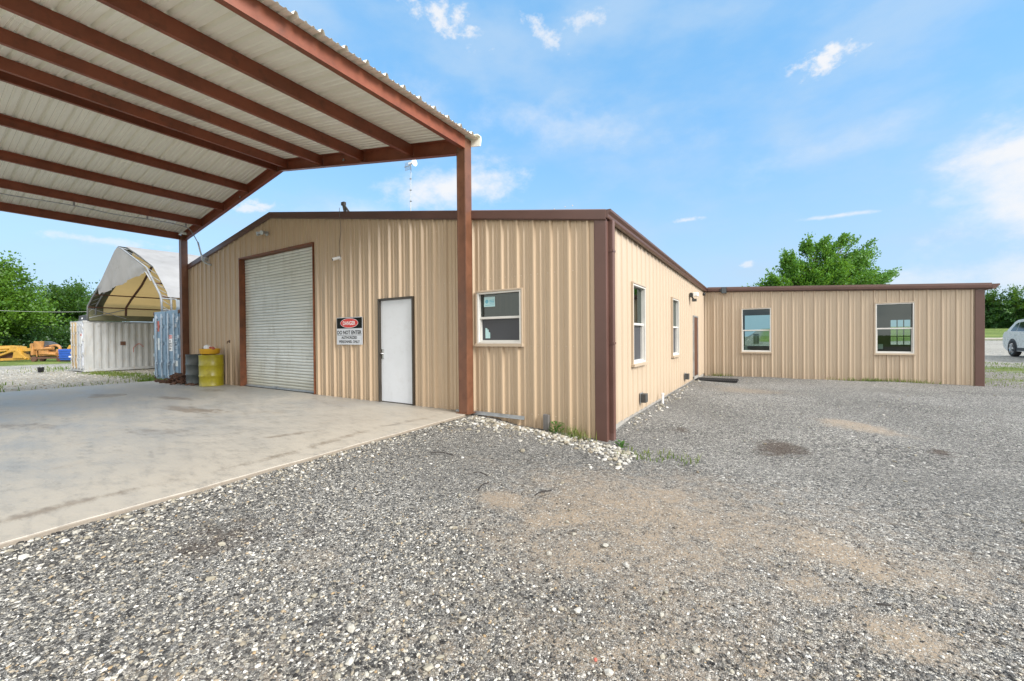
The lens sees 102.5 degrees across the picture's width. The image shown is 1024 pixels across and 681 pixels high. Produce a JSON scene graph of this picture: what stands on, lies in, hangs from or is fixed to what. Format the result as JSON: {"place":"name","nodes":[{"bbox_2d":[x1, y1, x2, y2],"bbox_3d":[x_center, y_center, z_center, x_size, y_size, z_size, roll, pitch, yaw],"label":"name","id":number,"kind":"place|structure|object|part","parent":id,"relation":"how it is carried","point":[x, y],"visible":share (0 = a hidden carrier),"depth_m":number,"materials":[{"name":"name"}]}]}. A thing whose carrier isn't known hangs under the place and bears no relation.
{"place":"outdoors","nodes":[
{"label":"outdoors","id":0,"kind":"place"},
{"bbox_2d":[0,365,166,391],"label":"grass","id":1,"kind":"structure","parent":0,"point":[149,377],"depth_m":18.52,"materials":[{"name":"green plant"}]},
{"bbox_2d":[87,394,126,397],"bbox_3d":[-9.619,1.314,9.778,0.680,0.006,0.680,0,1,32],"label":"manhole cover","id":2,"kind":"object","parent":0,"point":[106,395],"visible":1,"depth_m":9.78,"materials":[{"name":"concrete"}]},
{"bbox_2d":[0,327,1023,680],"bbox_3d":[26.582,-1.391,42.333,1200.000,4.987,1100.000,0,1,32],"label":"ground","id":3,"kind":"structure","parent":0,"point":[654,527],"depth_m":2.79,"materials":[{"name":"grey gravel"}]},
{"bbox_2d":[0,345,31,360],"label":"grader frame","id":4,"kind":"object","parent":3,"relation":"on","point":[21,353],"visible":0.8,"depth_m":33.35,"materials":[{"name":"yellow paint"}]},
{"bbox_2d":[0,326,69,356],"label":"bush","id":5,"kind":"object","parent":3,"relation":"on","point":[30,336],"visible":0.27,"depth_m":41.38,"materials":[{"name":"green plant"}]},
{"bbox_2d":[0,250,75,345],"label":"broadleaf tree","id":6,"kind":"object","parent":3,"relation":"on","point":[16,303],"visible":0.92,"depth_m":40.45,"materials":[{"name":"green plant"}]},
{"bbox_2d":[10,324,70,356],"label":"bush","id":7,"kind":"object","parent":3,"relation":"on","point":[47,330],"visible":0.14,"depth_m":43.37,"materials":[{"name":"green plant"}]},
{"bbox_2d":[5,306,75,332],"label":"broadleaf tree","id":8,"kind":"object","parent":3,"relation":"on","point":[63,316],"visible":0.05,"depth_m":49.66,"materials":[{"name":"green plant"}]},
{"bbox_2d":[37,366,43,371],"bbox_3d":[-24.983,1.502,21.791,0.280,0.350,0.280,0,1,32],"label":"bucket","id":9,"kind":"object","parent":3,"relation":"on","point":[40,369],"visible":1,"depth_m":21.71,"materials":[{"name":"black plastic"}]},
{"bbox_2d":[30,341,62,361],"bbox_3d":[-37.219,0.875,33.197,2.488,1.639,1.018,0,0,0],"label":"old engine","id":10,"kind":"object","parent":3,"relation":"on","point":[42,349],"visible":0.77,"depth_m":32.86,"materials":[{"name":"orange paint"}]},
{"bbox_2d":[30,324,70,348],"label":"bush","id":11,"kind":"object","parent":3,"relation":"on","point":[60,341],"visible":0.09,"depth_m":43.68,"materials":[{"name":"green plant"}]},
{"bbox_2d":[41,321,71,333],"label":"bush","id":12,"kind":"object","parent":3,"relation":"on","point":[68,325],"visible":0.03,"depth_m":45.99,"materials":[{"name":"green plant"}]},
{"bbox_2d":[31,277,91,327],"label":"broadleaf tree","id":13,"kind":"object","parent":3,"relation":"on","point":[70,298],"visible":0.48,"depth_m":50.51,"materials":[{"name":"green plant"}]},
{"bbox_2d":[58,349,70,361],"bbox_3d":[-34.991,1.169,32.845,1.500,0.980,1.025,0,0,0],"label":"plastic tote","id":14,"kind":"object","parent":3,"relation":"on","point":[64,355],"visible":0.54,"depth_m":32.38,"materials":[{"name":"blue plastic"}]},
{"bbox_2d":[0,367,154,390],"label":"limestone","id":15,"kind":"object","parent":3,"relation":"on","point":[23,370],"visible":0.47,"depth_m":17.72,"materials":[{"name":"grey gravel"}]},
{"bbox_2d":[46,280,126,321],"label":"broadleaf tree","id":16,"kind":"object","parent":3,"relation":"on","point":[88,297],"visible":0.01,"depth_m":57.58,"materials":[{"name":"green plant"}]},
{"bbox_2d":[70,320,154,371],"bbox_3d":[-19.938,0.232,26.949,2.475,2.670,12.180,0,1,32],"label":"shipping container","id":17,"kind":"object","parent":3,"relation":"on","point":[104,345],"visible":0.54,"depth_m":22.19,"materials":[{"name":"metal"}]},
{"bbox_2d":[70,322,76,368],"bbox_3d":[-23.649,0.282,22.168,1.164,2.500,0.135,0,1,32],"label":"door","id":18,"kind":"structure","parent":17,"relation":"in","point":[73,339],"depth_m":22.00,"materials":[{"name":"beige metal"}]},
{"bbox_2d":[76,322,83,369],"bbox_3d":[-22.653,0.279,21.543,1.164,2.500,0.135,0,1,32],"label":"door","id":19,"kind":"structure","parent":17,"relation":"in","point":[79,325],"depth_m":21.40,"materials":[{"name":"white metal"}]},
{"bbox_2d":[78,315,88,320],"bbox_3d":[-22.914,-1.220,22.371,1.793,0.350,0.651,0,1,32],"label":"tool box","id":20,"kind":"object","parent":17,"relation":"on","point":[82,317],"visible":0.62,"depth_m":22.17,"materials":[{"name":"grey metal"}]},
{"bbox_2d":[153,310,180,378],"bbox_3d":[-9.645,0.140,20.366,2.450,2.610,12.180,0,1,32],"label":"shipping container","id":21,"kind":"object","parent":3,"relation":"on","point":[167,353],"visible":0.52,"depth_m":15.22,"materials":[{"name":"blue metal"}]},
{"bbox_2d":[86,246,199,321],"bbox_3d":[-14.899,-2.766,23.307,10.050,3.310,11.210,0,1,32],"label":"fabric shelter","id":22,"kind":"object","parent":21,"relation":"on","point":[138,285],"visible":0.41,"depth_m":20.52,"materials":[{"name":"fabric"}]},
{"bbox_2d":[153,311,166,377],"bbox_3d":[-13.346,0.161,15.578,1.164,2.500,0.135,0,1,32],"label":"door","id":23,"kind":"structure","parent":21,"relation":"in","point":[160,355],"depth_m":15.45,"materials":[{"name":"blue paint"}]},
{"bbox_2d":[166,310,179,377],"bbox_3d":[-12.351,0.157,14.953,1.164,2.500,0.135,0,1,32],"label":"door","id":24,"kind":"structure","parent":21,"relation":"in","point":[172,329],"depth_m":14.85,"materials":[{"name":"blue paint"}]},
{"bbox_2d":[0,381,471,548],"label":"slab","id":25,"kind":"structure","parent":3,"relation":"on","point":[71,457],"depth_m":5.45,"materials":[{"name":"concrete"}]},
{"bbox_2d":[154,372,197,385],"bbox_3d":[-10.285,1.149,12.630,2.908,0.344,0.719,0,1,32],"label":"chain pile","id":26,"kind":"object","parent":25,"relation":"on","point":[176,378],"visible":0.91,"depth_m":12.40,"materials":[{"name":"metal"}]},
{"bbox_2d":[185,354,209,383],"bbox_3d":[-9.415,0.855,12.325,0.602,0.880,0.602,0,1,32],"label":"oil barrel","id":27,"kind":"object","parent":25,"relation":"on","point":[192,367],"visible":0.52,"depth_m":12.05,"materials":[{"name":"paint"}]},
{"bbox_2d":[198,354,223,386],"bbox_3d":[-8.638,0.852,11.813,0.602,0.880,0.602,0,1,32],"label":"oil barrel","id":28,"kind":"object","parent":25,"relation":"on","point":[211,370],"visible":0.99,"depth_m":11.58,"materials":[{"name":"yellow paint"}]},
{"bbox_2d":[199,348,220,354],"bbox_3d":[-8.647,0.332,11.764,0.524,0.198,0.524,0,1,32],"label":"drain pan","id":29,"kind":"object","parent":28,"relation":"on","point":[215,351],"visible":0.9,"depth_m":11.59,"materials":[{"name":"yellow plastic"}]},
{"bbox_2d":[0,0,480,414],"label":"carport","id":30,"kind":"object","parent":25,"relation":"on","point":[196,116],"visible":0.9,"depth_m":7.11,"materials":[{"name":"brown paint"}]},
{"bbox_2d":[0,193,211,265],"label":"conduit","id":31,"kind":"object","parent":30,"relation":"attached to","point":[202,259],"visible":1,"depth_m":11.37,"materials":[{"name":"metal"}]},
{"bbox_2d":[187,205,706,441],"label":"metal workshop","id":32,"kind":"structure","parent":3,"relation":"on","point":[591,321],"depth_m":7.97,"materials":[{"name":"beige metal"}]},
{"bbox_2d":[256,230,268,235],"bbox_3d":[-6.463,-2.786,10.669,0.333,0.152,0.242,0,1,32],"label":"gable floodlight","id":33,"kind":"object","parent":32,"relation":"attached to","point":[261,232],"visible":1,"depth_m":10.63,"materials":[{"name":"grey metal"}]},
{"bbox_2d":[238,242,315,393],"bbox_3d":[-6.133,-0.538,10.760,3.554,3.635,0.247,0,1,32],"label":"roll up door","id":34,"kind":"structure","parent":32,"relation":"in","point":[277,344],"depth_m":10.80,"materials":[{"name":"paint"}]},
{"bbox_2d":[332,208,340,260],"bbox_3d":[-3.869,-2.340,9.076,0.200,1.172,0.125,-1,1,-42],"label":"security camera","id":35,"kind":"object","parent":32,"relation":"attached to","point":[336,258],"visible":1,"depth_m":9.09,"materials":[{"name":"white plastic"}]},
{"bbox_2d":[341,201,348,210],"bbox_3d":[-3.664,-2.933,9.052,0.241,0.250,0.060,0,1,32],"label":"antenna bracket","id":36,"kind":"object","parent":32,"relation":"attached to","point":[343,205],"visible":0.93,"depth_m":9.05,"materials":[{"name":"metal"}]},
{"bbox_2d":[337,317,362,344],"bbox_3d":[-3.565,-0.210,9.005,0.885,0.600,0.008,0,1,32],"label":"danger sign","id":37,"kind":"object","parent":32,"relation":"attached to","point":[349,330],"visible":1,"depth_m":8.98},
{"bbox_2d":[377,296,414,405],"bbox_3d":[-2.308,0.202,8.320,1.010,2.132,0.168,0,1,32],"label":"door","id":38,"kind":"structure","parent":32,"relation":"in","point":[396,336],"depth_m":8.30,"materials":[{"name":"white paint"}]},
{"bbox_2d":[404,160,416,210],"bbox_3d":[-3.680,-4.848,14.645,0.615,3.150,0.260,0,1,32],"label":"antenna mast","id":39,"kind":"object","parent":32,"relation":"on","point":[414,162],"visible":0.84,"depth_m":14.71,"materials":[{"name":"grey metal"}]},
{"bbox_2d":[474,288,523,346],"bbox_3d":[-0.205,-0.378,6.957,0.965,0.960,0.166,0,1,32],"label":"window","id":40,"kind":"structure","parent":32,"relation":"in","point":[499,312],"depth_m":6.98,"materials":[{"name":"white plastic"}]},
{"bbox_2d":[631,281,647,366],"bbox_3d":[2.295,-0.287,7.542,0.166,1.495,0.910,0,1,32],"label":"window","id":41,"kind":"structure","parent":32,"relation":"in","point":[638,291],"depth_m":7.70,"materials":[{"name":"white plastic"}]},
{"bbox_2d":[640,392,647,403],"bbox_3d":[2.449,1.064,7.617,0.100,0.190,0.200,0,1,32],"label":"wall vent","id":42,"kind":"object","parent":32,"relation":"attached to","point":[643,397],"depth_m":7.56,"materials":[{"name":"grey metal"}]},
{"bbox_2d":[671,297,680,357],"bbox_3d":[4.117,-0.326,10.444,0.166,1.495,0.895,0,1,32],"label":"window","id":43,"kind":"structure","parent":32,"relation":"in","point":[675,306],"depth_m":10.69,"materials":[{"name":"white plastic"}]},
{"bbox_2d":[690,292,698,301],"bbox_3d":[5.447,-1.303,12.280,0.230,0.266,0.220,0,1,32],"label":"wall floodlight","id":44,"kind":"object","parent":32,"relation":"attached to","point":[695,294],"depth_m":12.26,"materials":[{"name":"white metal"}]},
{"bbox_2d":[693,315,697,379],"bbox_3d":[5.877,0.243,13.277,0.150,2.070,0.870,0,1,32],"label":"door","id":45,"kind":"structure","parent":32,"relation":"in","point":[695,318],"depth_m":13.19,"materials":[{"name":"metal"}]},
{"bbox_2d":[456,409,524,419],"bbox_3d":[-0.403,1.255,7.019,1.405,0.055,0.041,0,1,32],"label":"steel angle","id":46,"kind":"object","parent":3,"relation":"on","point":[500,415],"visible":0.79,"depth_m":6.91,"materials":[{"name":"grey metal"}]},
{"bbox_2d":[0,379,1023,680],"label":"pale rocks","id":47,"kind":"object","parent":3,"relation":"on","point":[562,439],"visible":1,"depth_m":3.19,"materials":[{"name":"white stone"}]},
{"bbox_2d":[548,421,565,432],"bbox_3d":[0.680,1.325,6.253,0.302,0.173,0.292,0,1,32],"label":"weed","id":48,"kind":"object","parent":47,"relation":"on","point":[558,426],"visible":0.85,"depth_m":6.25,"materials":[{"name":"green plant"}]},
{"bbox_2d":[543,414,549,431],"bbox_3d":[0.541,1.355,6.416,0.095,0.410,0.070,0,1,32],"label":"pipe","id":49,"kind":"object","parent":3,"relation":"on","point":[546,421],"visible":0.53,"depth_m":6.39,"materials":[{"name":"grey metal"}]},
{"bbox_2d":[614,439,628,447],"bbox_3d":[1.498,1.420,5.633,0.226,0.119,0.193,0,1,32],"label":"weed","id":50,"kind":"object","parent":3,"relation":"on","point":[622,443],"visible":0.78,"depth_m":5.64,"materials":[{"name":"green plant"}]},
{"bbox_2d":[695,377,738,382],"bbox_3d":[6.440,1.234,12.918,1.160,0.045,0.800,0,1,32],"label":"door mat","id":51,"kind":"object","parent":3,"relation":"on","point":[718,379],"depth_m":12.80,"materials":[{"name":"rubber"}]},
{"bbox_2d":[550,373,940,466],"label":"grass","id":52,"kind":"structure","parent":3,"relation":"on","point":[647,452],"depth_m":6.00,"materials":[{"name":"green plant"}]},
{"bbox_2d":[742,231,901,286],"bbox_3d":[22.730,-3.510,29.920,11.239,8.783,4.386,0,0,-2],"label":"windblown tree","id":53,"kind":"object","parent":3,"relation":"on","point":[835,268],"visible":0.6,"depth_m":29.45,"materials":[{"name":"green plant"}]},
{"bbox_2d":[704,283,999,385],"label":"office wing","id":54,"kind":"structure","parent":3,"relation":"on","point":[833,332],"depth_m":12.97,"materials":[{"name":"beige metal"}]},
{"bbox_2d":[720,287,726,293],"bbox_3d":[7.479,-1.776,14.568,0.220,0.220,0.073,0,1,32],"label":"wing floodlight","id":55,"kind":"object","parent":54,"relation":"attached to","point":[723,290],"visible":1,"depth_m":14.53,"materials":[{"name":"black plastic"}]},
{"bbox_2d":[740,307,771,353],"bbox_3d":[8.432,-0.346,14.194,0.947,1.582,0.166,0,1,32],"label":"window","id":56,"kind":"structure","parent":54,"relation":"in","point":[744,349],"depth_m":14.21,"materials":[{"name":"white plastic"}]},
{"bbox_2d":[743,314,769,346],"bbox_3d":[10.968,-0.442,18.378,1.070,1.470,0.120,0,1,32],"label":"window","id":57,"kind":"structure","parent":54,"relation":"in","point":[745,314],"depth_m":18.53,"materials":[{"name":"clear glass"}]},
{"bbox_2d":[874,301,916,354],"bbox_3d":[11.440,-0.356,12.304,0.942,1.582,0.166,0,1,32],"label":"window","id":58,"kind":"structure","parent":54,"relation":"in","point":[913,330],"depth_m":12.22,"materials":[{"name":"white plastic"}]},
{"bbox_2d":[885,315,911,351],"bbox_3d":[14.991,0.085,15.859,0.920,2.150,0.060,0,1,32],"label":"door","id":59,"kind":"structure","parent":54,"relation":"in","point":[888,347],"depth_m":15.92,"materials":[{"name":"grey glass"}]},
{"bbox_2d":[876,603,890,605],"bbox_3d":[1.913,1.359,2.115,0.070,0.017,0.016,0,0,6],"label":"twig","id":60,"kind":"object","parent":3,"relation":"on","point":[881,604],"visible":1,"depth_m":2.11,"materials":[{"name":"grey wood"}]},
{"bbox_2d":[985,337,1002,339],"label":"edging log","id":61,"kind":"object","parent":3,"relation":"on","point":[994,338],"visible":0.28,"depth_m":47.20,"materials":[{"name":"concrete"}]},
{"bbox_2d":[985,286,1013,327],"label":"cedar tree","id":62,"kind":"object","parent":3,"relation":"on","point":[992,297],"visible":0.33,"depth_m":82.22,"materials":[{"name":"green plant"}]},
{"bbox_2d":[985,284,1023,328],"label":"cedar tree","id":63,"kind":"object","parent":3,"relation":"on","point":[1013,311],"visible":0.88,"depth_m":79.73,"materials":[{"name":"green plant"}]},
{"bbox_2d":[1003,319,1023,356],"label":"parked car","id":64,"kind":"object","parent":3,"relation":"on","point":[1013,339],"visible":1,"depth_m":18.51,"materials":[{"name":"silver metal"}]},
{"bbox_3d":[22.915,-0.625,18.726,0.107,0.390,0.540,0,1,32],"label":"window","id":65,"kind":"part","parent":64,"relation":"part of","materials":[{"name":"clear glass"}]},
{"bbox_3d":[22.538,-0.622,18.124,0.121,0.440,0.780,0,1,32],"label":"window","id":66,"kind":"part","parent":64,"relation":"part of","materials":[{"name":"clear glass"}]},
{"bbox_2d":[0,0,1023,335],"label":"sky","id":67,"kind":"structure","parent":0,"point":[726,133],"materials":[{"name":"blue"}]},
{"bbox_2d":[985,362,1023,387],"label":"grass","id":68,"kind":"structure","parent":0,"point":[1015,365],"depth_m":14.06,"materials":[{"name":"green plant"}]}
]}

